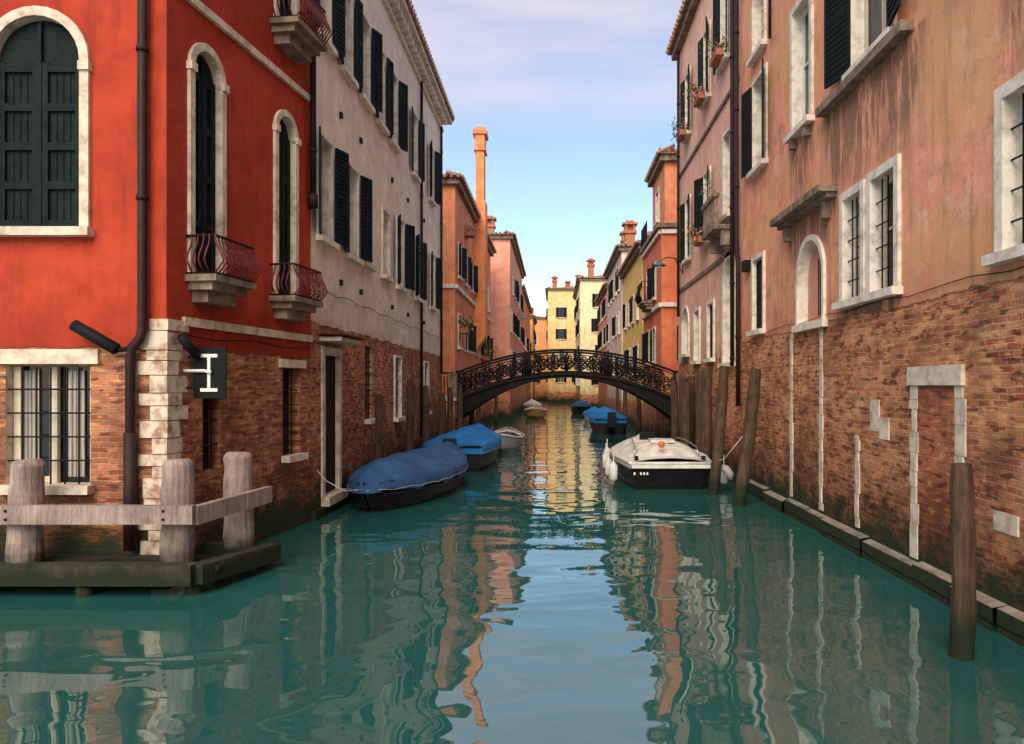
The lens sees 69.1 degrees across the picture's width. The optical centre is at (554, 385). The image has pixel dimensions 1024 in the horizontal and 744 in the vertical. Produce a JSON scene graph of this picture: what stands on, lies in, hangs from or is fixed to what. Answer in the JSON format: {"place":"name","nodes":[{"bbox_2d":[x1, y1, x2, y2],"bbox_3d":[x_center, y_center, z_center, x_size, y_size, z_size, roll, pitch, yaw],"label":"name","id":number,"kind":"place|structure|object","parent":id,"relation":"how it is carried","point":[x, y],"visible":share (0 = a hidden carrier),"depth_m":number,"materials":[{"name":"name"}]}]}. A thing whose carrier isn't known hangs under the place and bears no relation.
{"place":"outdoors","nodes":[
{"label":"outdoors","id":0,"kind":"place"},
{"bbox_2d":[311,0,440,511],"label":"wall","id":1,"kind":"structure","parent":0,"point":[376,159],"depth_m":18.54,"materials":[{"name":"paint"}]},
{"bbox_2d":[311,491,354,520],"bbox_3d":[-4.450,2.665,21.550,0.100,0.670,15.700,0,0,0],"label":"base course","id":2,"kind":"object","parent":1,"relation":"attached to","point":[319,513],"visible":0.2,"depth_m":14.51,"materials":[{"name":"stone"}]},
{"bbox_2d":[321,488,347,506],"bbox_3d":[-4.420,2.245,14.950,0.160,0.170,1.300,0,0,0],"label":"door step","id":3,"kind":"object","parent":2,"relation":"on","point":[332,498],"depth_m":14.70,"materials":[{"name":"stone"}]},
{"bbox_2d":[319,337,360,496],"bbox_3d":[-4.290,0.605,14.925,0.420,3.090,1.450,0,0,0],"label":"door frame","id":4,"kind":"object","parent":3,"relation":"on","point":[330,351],"visible":1,"depth_m":14.45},
{"bbox_2d":[339,112,424,324],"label":"wall hooks","id":5,"kind":"object","parent":1,"relation":"attached to","point":[392,181],"depth_m":17.10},
{"bbox_2d":[326,355,337,494],"bbox_3d":[-4.525,0.775,14.925,0.050,2.750,0.950,0,0,0],"label":"reveals istrian stone","id":6,"kind":"object","parent":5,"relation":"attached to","point":[336,422],"visible":0.7,"depth_m":15.40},
{"bbox_2d":[326,356,334,492],"bbox_3d":[-4.550,0.775,14.925,0.001,2.750,0.950,0,0,0],"label":"door","id":7,"kind":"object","parent":6,"relation":"attached to","point":[330,419],"visible":0.6,"depth_m":15.07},
{"bbox_2d":[365,346,371,418],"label":"reveals","id":8,"kind":"object","parent":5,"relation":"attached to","point":[370,383],"visible":0.3,"depth_m":18.30,"materials":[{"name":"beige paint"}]},
{"bbox_2d":[316,0,437,423],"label":"white stone trim","id":9,"kind":"structure","parent":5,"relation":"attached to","point":[365,100],"depth_m":18.14,"materials":[{"name":"stone"}]},
{"bbox_2d":[316,0,441,309],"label":"shutters blue black shutter paint","id":10,"kind":"object","parent":9,"relation":"attached to","point":[342,200],"visible":0.96,"depth_m":18.04,"materials":[{"name":"wood"}]},
{"bbox_2d":[321,0,433,416],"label":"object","id":11,"kind":"structure","parent":5,"relation":"attached to","point":[327,187],"depth_m":16.87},
{"bbox_2d":[365,347,426,418],"bbox_3d":[-4.547,-0.015,21.950,0.028,1.830,8.700,0,0,0],"label":"iron grille","id":12,"kind":"object","parent":11,"relation":"attached to","point":[368,375],"visible":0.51,"depth_m":18.12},
{"bbox_2d":[420,80,442,436],"bbox_3d":[-4.410,-4.200,26.750,0.122,11.800,4.428,0,0,0],"label":"downpipe","id":13,"kind":"object","parent":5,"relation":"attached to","point":[421,270],"visible":0.82,"depth_m":24.57,"materials":[{"name":"metal"}]},
{"bbox_2d":[382,0,451,132],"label":"cornice","id":14,"kind":"structure","parent":1,"relation":"attached to","point":[398,11],"depth_m":23.07,"materials":[{"name":"white stone"}]},
{"bbox_2d":[405,0,454,121],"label":"roof","id":15,"kind":"structure","parent":14,"relation":"on","point":[410,5],"depth_m":23.72,"materials":[{"name":"tile"}]},
{"bbox_2d":[0,400,1023,743],"bbox_3d":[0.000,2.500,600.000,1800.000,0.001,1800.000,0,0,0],"label":"canal water","id":16,"kind":"structure","parent":0,"point":[548,582],"depth_m":7.34,"materials":[{"name":"liquid"}]},
{"bbox_2d":[0,452,280,597],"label":"wooden jetty","id":17,"kind":"object","parent":16,"relation":"in","point":[27,513],"visible":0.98,"depth_m":8.91,"materials":[{"name":"grey wood"}]},
{"bbox_2d":[0,0,310,554],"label":"wall","id":18,"kind":"structure","parent":16,"relation":"in","point":[52,289],"depth_m":9.60,"materials":[{"name":"red paint"}]},
{"bbox_2d":[69,320,200,358],"bbox_3d":[-5.400,-0.596,9.577,1.509,0.475,0.326,0,0,-20],"label":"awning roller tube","id":19,"kind":"object","parent":18,"relation":"attached to","point":[90,334],"visible":0.97,"depth_m":9.38,"materials":[{"name":"black paint"}]},
{"bbox_2d":[0,0,293,484],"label":"reveals istrian stone","id":20,"kind":"object","parent":18,"relation":"attached to","point":[9,31],"visible":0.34,"depth_m":10.71,"materials":[{"name":"stone"}]},
{"bbox_2d":[14,367,90,482],"bbox_3d":[-6.550,0.515,9.763,1.080,1.530,0.066,0,0,0],"label":"window timber","id":21,"kind":"object","parent":20,"relation":"attached to","point":[55,422],"visible":0.47,"depth_m":9.73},
{"bbox_2d":[0,0,290,293],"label":"window shutters","id":22,"kind":"object","parent":20,"relation":"attached to","point":[39,128],"visible":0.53,"depth_m":9.69,"materials":[{"name":"wood"}]},
{"bbox_2d":[8,367,296,483],"bbox_3d":[-5.302,0.500,11.069,1.351,1.560,4.406,0,0,35],"label":"iron grille","id":23,"kind":"object","parent":20,"relation":"on","point":[22,412],"visible":0.92,"depth_m":9.64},
{"bbox_2d":[18,366,288,481],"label":"window panes","id":24,"kind":"object","parent":20,"relation":"attached to","point":[44,407],"visible":0.04,"depth_m":9.82,"materials":[{"name":"glass"}]},
{"bbox_2d":[24,370,85,476],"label":"curtains","id":25,"kind":"object","parent":24,"relation":"attached to","point":[29,419],"visible":0.66,"depth_m":9.79,"materials":[{"name":"fabric"}]},
{"bbox_2d":[0,0,312,494],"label":"stone trim","id":26,"kind":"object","parent":18,"relation":"attached to","point":[51,356],"visible":0.93,"depth_m":10.04,"materials":[{"name":"stone"}]},
{"bbox_2d":[136,319,188,554],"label":"corner quoins","id":27,"kind":"object","parent":18,"relation":"attached to","point":[157,345],"visible":0.61,"depth_m":9.57,"materials":[{"name":"stone"}]},
{"bbox_2d":[183,347,226,397],"bbox_3d":[-4.710,-0.175,9.964,0.580,0.690,0.092,0,0,0],"label":"canal traffic sign","id":28,"kind":"object","parent":18,"relation":"attached to","point":[209,370],"visible":0.86,"depth_m":9.98,"materials":[{"name":"metal"}]},
{"bbox_2d":[123,0,317,550],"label":"downpipe","id":29,"kind":"object","parent":18,"relation":"attached to","point":[130,456],"visible":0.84,"depth_m":9.44,"materials":[{"name":"metal"}]},
{"bbox_2d":[203,368,298,470],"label":"reveals","id":30,"kind":"object","parent":18,"relation":"attached to","point":[216,425],"visible":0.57,"depth_m":13.25,"materials":[{"name":"red paint"}]},
{"bbox_2d":[185,16,326,321],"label":"balcony slab","id":31,"kind":"structure","parent":18,"relation":"attached to","point":[297,40],"depth_m":12.25,"materials":[{"name":"stone"}]},
{"bbox_2d":[185,0,325,301],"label":"balcony rail","id":32,"kind":"object","parent":31,"relation":"on","point":[227,239],"visible":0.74,"depth_m":10.84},
{"bbox_2d":[186,0,331,300],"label":"balcony bars","id":33,"kind":"object","parent":18,"relation":"attached to","point":[317,11],"visible":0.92,"depth_m":12.14,"materials":[{"name":"metal"}]},
{"bbox_2d":[374,394,382,459],"bbox_3d":[-4.142,1.850,17.400,0.229,3.304,0.200,0,0,0],"label":"mooring pole","id":34,"kind":"object","parent":16,"relation":"in","point":[378,427],"visible":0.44,"depth_m":17.33,"materials":[{"name":"brown wood"}]},
{"bbox_2d":[317,441,467,511],"bbox_3d":[-3.272,2.108,17.267,2.050,1.284,6.839,0,0,9],"label":"tarp covered boat","id":35,"kind":"object","parent":16,"relation":"on","point":[413,477],"visible":0.99,"depth_m":15.35,"materials":[{"name":"fabric"}]},
{"bbox_2d":[405,379,414,451],"bbox_3d":[-4.149,1.650,21.300,0.268,3.705,0.245,0,0,0],"label":"mooring pole","id":36,"kind":"object","parent":16,"relation":"in","point":[410,419],"visible":0.58,"depth_m":21.21,"materials":[{"name":"brown wood"}]},
{"bbox_2d":[422,386,429,443],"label":"mooring pole","id":37,"kind":"object","parent":16,"relation":"in","point":[426,416],"visible":0.52,"depth_m":23.71,"materials":[{"name":"brown wood"}]},
{"bbox_2d":[438,393,444,435],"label":"mooring pole","id":38,"kind":"object","parent":16,"relation":"in","point":[441,414],"visible":0.4,"depth_m":26.11,"materials":[{"name":"brown wood"}]},
{"bbox_2d":[446,387,452,432],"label":"mooring pole","id":39,"kind":"object","parent":16,"relation":"in","point":[449,409],"visible":0.48,"depth_m":28.11,"materials":[{"name":"brown wood"}]},
{"bbox_2d":[457,383,462,429],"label":"mooring pole","id":40,"kind":"object","parent":16,"relation":"in","point":[460,407],"visible":0.48,"depth_m":28.91,"materials":[{"name":"brown wood"}]},
{"bbox_2d":[420,423,501,471],"bbox_3d":[-2.873,2.053,24.136,2.284,1.394,6.571,0,0,0],"label":"tarp covered boat","id":41,"kind":"object","parent":16,"relation":"on","point":[478,444],"visible":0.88,"depth_m":22.00,"materials":[{"name":"fabric"}]},
{"bbox_2d":[494,426,523,452],"bbox_3d":[-2.000,2.253,29.597,1.590,0.995,4.847,0,0,0],"label":"rowing boat","id":42,"kind":"object","parent":16,"relation":"on","point":[512,440],"visible":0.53,"depth_m":28.05,"materials":[{"name":"grey paint"}]},
{"bbox_2d":[524,406,546,418],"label":"boat","id":43,"kind":"object","parent":16,"relation":"on","point":[533,412],"visible":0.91,"depth_m":56.57,"materials":[{"name":"yellow wood"}]},
{"bbox_2d":[588,406,626,433],"bbox_3d":[2.850,1.968,40.811,2.050,1.563,6.421,0,0,0],"label":"tarp covered boat","id":44,"kind":"object","parent":16,"relation":"on","point":[604,420],"visible":0.99,"depth_m":38.24,"materials":[{"name":"fabric"}]},
{"bbox_2d":[602,427,741,488],"bbox_3d":[2.740,1.870,19.659,2.930,1.760,8.130,0,0,0],"label":"motorboat","id":45,"kind":"object","parent":16,"relation":"on","point":[668,463],"visible":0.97,"depth_m":17.86,"materials":[{"name":"white paint"}]},
{"bbox_2d":[670,380,678,441],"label":"mooring pole","id":46,"kind":"object","parent":16,"relation":"in","point":[674,410],"visible":0.55,"depth_m":25.88,"materials":[{"name":"brown wood"}]},
{"bbox_2d":[682,382,690,446],"bbox_3d":[3.931,1.700,22.400,0.355,3.603,0.289,0,0,0],"label":"mooring pole","id":47,"kind":"object","parent":16,"relation":"in","point":[686,413],"visible":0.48,"depth_m":22.30,"materials":[{"name":"brown wood"}]},
{"bbox_2d":[687,376,695,449],"bbox_3d":[4.181,1.600,23.000,0.377,3.805,0.306,0,0,0],"label":"mooring pole","id":48,"kind":"object","parent":16,"relation":"in","point":[691,379],"visible":0.36,"depth_m":22.88,"materials":[{"name":"brown wood"}]},
{"bbox_2d":[695,370,701,451],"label":"mooring pole","id":49,"kind":"object","parent":16,"relation":"in","point":[698,409],"visible":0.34,"depth_m":21.69,"materials":[{"name":"brown wood"}]},
{"bbox_2d":[700,367,711,476],"bbox_3d":[4.132,1.500,20.500,0.403,4.006,0.317,0,0,0],"label":"mooring pole","id":50,"kind":"object","parent":16,"relation":"in","point":[706,410],"visible":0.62,"depth_m":20.39,"materials":[{"name":"brown wood"}]},
{"bbox_2d":[678,0,739,482],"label":"wall","id":51,"kind":"structure","parent":16,"relation":"in","point":[703,290],"depth_m":22.49,"materials":[{"name":"pink paint"}]},
{"bbox_2d":[672,0,699,60],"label":"eaves","id":52,"kind":"object","parent":51,"relation":"on","point":[687,22],"visible":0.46,"depth_m":25.30,"materials":[{"name":"stone"}]},
{"bbox_2d":[666,0,689,54],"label":"roof","id":53,"kind":"structure","parent":52,"relation":"on","point":[678,25],"depth_m":25.69,"materials":[{"name":"tile"}]},
{"bbox_2d":[676,48,723,246],"bbox_3d":[4.340,-6.565,22.700,0.200,4.630,6.400,0,0,0],"label":"planter box","id":54,"kind":"object","parent":51,"relation":"attached to","point":[717,55],"visible":0.92,"depth_m":21.90,"materials":[{"name":"ceramic"}]},
{"bbox_2d":[668,33,727,244],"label":"leaves","id":55,"kind":"object","parent":54,"relation":"in","point":[696,92],"visible":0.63,"depth_m":22.14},
{"bbox_2d":[680,0,726,357],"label":"window shutters","id":56,"kind":"object","parent":51,"relation":"attached to","point":[698,200],"visible":0.68,"depth_m":22.87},
{"bbox_2d":[677,0,734,365],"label":"downpipe","id":57,"kind":"object","parent":51,"relation":"attached to","point":[731,208],"visible":0.88,"depth_m":18.72,"materials":[{"name":"brown paint"}]},
{"bbox_2d":[683,0,729,362],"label":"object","id":58,"kind":"structure","parent":51,"relation":"attached to","point":[727,270],"depth_m":20.10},
{"bbox_2d":[678,0,735,367],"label":"white stone trim","id":59,"kind":"structure","parent":51,"relation":"attached to","point":[724,218],"depth_m":21.81,"materials":[{"name":"stone"}]},
{"bbox_2d":[680,75,739,292],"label":"stone balcony","id":60,"kind":"structure","parent":51,"relation":"attached to","point":[716,235],"depth_m":20.04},
{"bbox_2d":[708,366,728,494],"bbox_3d":[3.743,1.526,17.137,0.729,3.975,0.263,0,0,-33],"label":"mooring pole","id":61,"kind":"object","parent":16,"relation":"in","point":[718,448],"visible":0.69,"depth_m":17.09,"materials":[{"name":"brown wood"}]},
{"bbox_2d":[732,368,760,506],"bbox_3d":[3.927,1.577,15.446,0.764,3.879,0.283,0,0,-11],"label":"mooring pole","id":62,"kind":"object","parent":16,"relation":"in","point":[747,450],"visible":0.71,"depth_m":15.36,"materials":[{"name":"brown wood"}]},
{"bbox_2d":[735,476,1023,646],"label":"footing","id":63,"kind":"object","parent":16,"relation":"in","point":[929,580],"visible":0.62,"depth_m":9.75,"materials":[{"name":"stone"}]},
{"bbox_2d":[740,0,1023,625],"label":"wall","id":64,"kind":"structure","parent":63,"relation":"on","point":[920,98],"depth_m":9.85,"materials":[{"name":"pink paint"}]},
{"bbox_2d":[769,19,913,241],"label":"stone sills","id":65,"kind":"structure","parent":64,"relation":"attached to","point":[822,196],"depth_m":12.06,"materials":[{"name":"stone"}]},
{"bbox_2d":[746,0,1023,336],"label":"white stone trim","id":66,"kind":"structure","parent":64,"relation":"attached to","point":[1002,254],"depth_m":10.97,"materials":[{"name":"stone"}]},
{"bbox_2d":[741,0,900,328],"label":"window shutters","id":67,"kind":"object","parent":66,"relation":"attached to","point":[837,39],"visible":0.84,"depth_m":11.94,"materials":[{"name":"wood"}]},
{"bbox_2d":[754,0,1023,329],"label":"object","id":68,"kind":"structure","parent":64,"relation":"attached to","point":[1014,167],"depth_m":11.40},
{"bbox_2d":[802,7,808,117],"bbox_3d":[4.769,-5.950,13.775,0.057,2.300,0.950,0,0,0],"label":"window timber white paint","id":69,"kind":"object","parent":68,"relation":"attached to","point":[804,15],"visible":0.27,"depth_m":14.20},
{"bbox_2d":[808,245,820,321],"bbox_3d":[4.760,-1.865,13.315,0.001,1.470,1.270,0,0,0],"label":"arched niche","id":70,"kind":"object","parent":68,"relation":"attached to","point":[813,289],"visible":0.33,"depth_m":13.65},
{"bbox_2d":[761,0,892,295],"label":"window timber cream frame","id":71,"kind":"object","parent":68,"relation":"attached to","point":[865,48],"visible":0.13,"depth_m":10.73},
{"bbox_2d":[763,0,892,294],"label":"window panes","id":72,"kind":"object","parent":68,"relation":"attached to","point":[874,19],"visible":0.03,"depth_m":11.18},
{"bbox_2d":[818,93,1023,315],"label":"iron grille","id":73,"kind":"object","parent":68,"relation":"attached to","point":[888,219],"visible":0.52,"depth_m":10.53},
{"bbox_2d":[768,266,1023,331],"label":"cables","id":74,"kind":"object","parent":64,"relation":"attached to","point":[916,293],"visible":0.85,"depth_m":9.24,"materials":[{"name":"metal"}]},
{"bbox_2d":[789,327,1018,558],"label":"stone strips","id":75,"kind":"object","parent":64,"relation":"attached to","point":[1003,522],"visible":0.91,"depth_m":9.45,"materials":[{"name":"stone"}]},
{"bbox_2d":[918,386,954,574],"bbox_3d":[4.594,1.100,8.950,0.001,2.200,0.880,0,0,0],"label":"bricked up doorway","id":76,"kind":"structure","parent":64,"relation":"attached to","point":[936,432],"depth_m":8.96,"materials":[{"name":"brick"}]},
{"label":"eaves","id":77,"kind":"object","parent":64,"relation":"on","visible":0},
{"bbox_2d":[733,0,770,405],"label":"downpipe","id":78,"kind":"object","parent":77,"relation":"attached to","point":[736,133],"visible":1,"depth_m":18.25,"materials":[{"name":"brown paint"}]},
{"bbox_2d":[948,463,976,660],"bbox_3d":[3.747,2.111,6.850,0.264,2.783,0.233,0,0,0],"label":"mooring pole","id":79,"kind":"object","parent":16,"relation":"in","point":[963,612],"visible":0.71,"depth_m":6.77,"materials":[{"name":"brown wood"}]},
{"bbox_2d":[412,0,681,316],"label":"sky","id":80,"kind":"structure","parent":0,"point":[575,101],"materials":[{"name":"blue"}]},
{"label":"pavement","id":81,"kind":"structure","parent":0,"visible":0},
{"bbox_2d":[442,185,489,425],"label":"wall","id":82,"kind":"structure","parent":81,"relation":"on","point":[456,215],"depth_m":33.69,"materials":[{"name":"paint"}]},
{"bbox_2d":[459,243,477,352],"bbox_3d":[-5.202,-4.200,40.843,6.984,4.760,18.962,0,0,24],"label":"shutters blue black shutter paint","id":83,"kind":"object","parent":82,"relation":"attached to","point":[464,267],"visible":0.37,"depth_m":38.02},
{"bbox_2d":[443,178,493,256],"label":"eaves","id":84,"kind":"object","parent":82,"relation":"on","point":[456,182],"visible":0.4,"depth_m":36.04,"materials":[{"name":"stone"}]},
{"bbox_2d":[443,170,496,252],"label":"roof","id":85,"kind":"structure","parent":84,"relation":"on","point":[449,174],"depth_m":36.01,"materials":[{"name":"tile"}]},
{"bbox_2d":[458,241,490,359],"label":"white stone trim","id":86,"kind":"structure","parent":82,"relation":"attached to","point":[460,278],"depth_m":37.09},
{"bbox_2d":[466,324,492,358],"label":"window shutters","id":87,"kind":"object","parent":86,"relation":"attached to","point":[470,341],"visible":0.34,"depth_m":44.66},
{"bbox_2d":[472,127,487,353],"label":"chimney breast","id":88,"kind":"object","parent":82,"relation":"attached to","point":[480,134],"visible":0.94,"depth_m":41.20,"materials":[{"name":"orange paint"}]},
{"bbox_2d":[490,239,521,419],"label":"wall","id":89,"kind":"structure","parent":81,"relation":"on","point":[504,267],"depth_m":54.00,"materials":[{"name":"paint"}]},
{"bbox_2d":[490,235,523,278],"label":"eaves","id":90,"kind":"object","parent":89,"relation":"on","point":[511,237],"visible":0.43,"depth_m":56.12,"materials":[{"name":"stone"}]},
{"bbox_2d":[511,274,522,374],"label":"white stone trim","id":91,"kind":"structure","parent":89,"relation":"attached to","point":[512,332],"depth_m":62.26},
{"bbox_2d":[513,278,524,359],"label":"window shutters","id":92,"kind":"object","parent":91,"relation":"attached to","point":[517,293],"visible":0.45,"depth_m":60.95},
{"bbox_2d":[522,291,529,409],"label":"wall","id":93,"kind":"structure","parent":81,"relation":"on","point":[526,387],"depth_m":86.98,"materials":[{"name":"paint"}]},
{"bbox_2d":[535,319,547,399],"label":"wall","id":94,"kind":"structure","parent":81,"relation":"on","point":[541,387],"depth_m":126.00,"materials":[{"name":"orange paint"}]},
{"bbox_2d":[441,349,677,437],"bbox_3d":[0.993,1.002,30.442,14.598,4.995,4.687,0,0,7],"label":"iron footbridge","id":95,"kind":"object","parent":81,"relation":"on","point":[655,398],"visible":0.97,"depth_m":30.01,"materials":[{"name":"metal"}]},
{"bbox_2d":[548,291,575,402],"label":"wall","id":96,"kind":"structure","parent":81,"relation":"on","point":[565,392],"depth_m":110.00,"materials":[{"name":"paint"}]},
{"bbox_2d":[576,281,606,407],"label":"wall","id":97,"kind":"structure","parent":81,"relation":"on","point":[586,391],"depth_m":84.00,"materials":[{"name":"yellow paint"}]},
{"bbox_2d":[598,290,606,407],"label":"wall","id":98,"kind":"structure","parent":81,"relation":"on","point":[602,394],"depth_m":71.39,"materials":[{"name":"paint"}]},
{"bbox_2d":[607,251,628,414],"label":"wall","id":99,"kind":"structure","parent":81,"relation":"on","point":[614,345],"depth_m":55.53,"materials":[{"name":"pink paint"}]},
{"bbox_2d":[605,247,630,279],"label":"eaves","id":100,"kind":"object","parent":99,"relation":"on","point":[616,256],"visible":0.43,"depth_m":53.73,"materials":[{"name":"stone"}]},
{"bbox_2d":[602,242,631,276],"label":"roof","id":101,"kind":"structure","parent":100,"relation":"on","point":[625,244],"depth_m":53.08,"materials":[{"name":"tile"}]},
{"bbox_2d":[619,220,637,245],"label":"chimney stack","id":102,"kind":"object","parent":101,"relation":"on","point":[628,233],"visible":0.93,"depth_m":51.15,"materials":[{"name":"ceramic"}]},
{"bbox_2d":[623,255,642,432],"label":"wall","id":103,"kind":"structure","parent":81,"relation":"on","point":[632,281],"depth_m":43.32,"materials":[{"name":"yellow paint"}]},
{"bbox_2d":[643,228,677,437],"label":"wall","id":104,"kind":"structure","parent":81,"relation":"on","point":[664,320],"depth_m":32.00,"materials":[{"name":"orange paint"}]},
{"bbox_2d":[645,187,659,364],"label":"white stone trim","id":105,"kind":"structure","parent":104,"relation":"attached to","point":[654,225],"depth_m":33.87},
{"bbox_2d":[642,263,653,362],"bbox_3d":[5.699,-3.300,33.616,2.464,4.360,6.994,0,0,-40],"label":"shutters blue black shutter paint","id":106,"kind":"object","parent":105,"relation":"attached to","point":[650,274],"visible":0.45,"depth_m":34.76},
{"bbox_2d":[639,223,676,254],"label":"cornice","id":107,"kind":"structure","parent":104,"relation":"on","point":[658,226],"depth_m":32.72,"materials":[{"name":"stone"}]},
{"bbox_2d":[653,162,676,228],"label":"attic wall","id":108,"kind":"structure","parent":107,"relation":"on","point":[666,181],"depth_m":32.05,"materials":[{"name":"paint"}]},
{"bbox_2d":[648,154,676,186],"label":"eaves","id":109,"kind":"object","parent":108,"relation":"on","point":[662,159],"visible":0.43,"depth_m":32.46,"materials":[{"name":"stone"}]},
{"bbox_2d":[644,143,676,182],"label":"roof","id":110,"kind":"structure","parent":109,"relation":"on","point":[671,149],"depth_m":32.14,"materials":[{"name":"tile"}]},
{"bbox_2d":[641,229,676,319],"bbox_3d":[9.240,-5.065,35.190,9.520,3.330,6.620,0,0,0],"label":"string course","id":111,"kind":"object","parent":104,"relation":"attached to","point":[657,306],"visible":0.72,"depth_m":32.63,"materials":[{"name":"white stone"}]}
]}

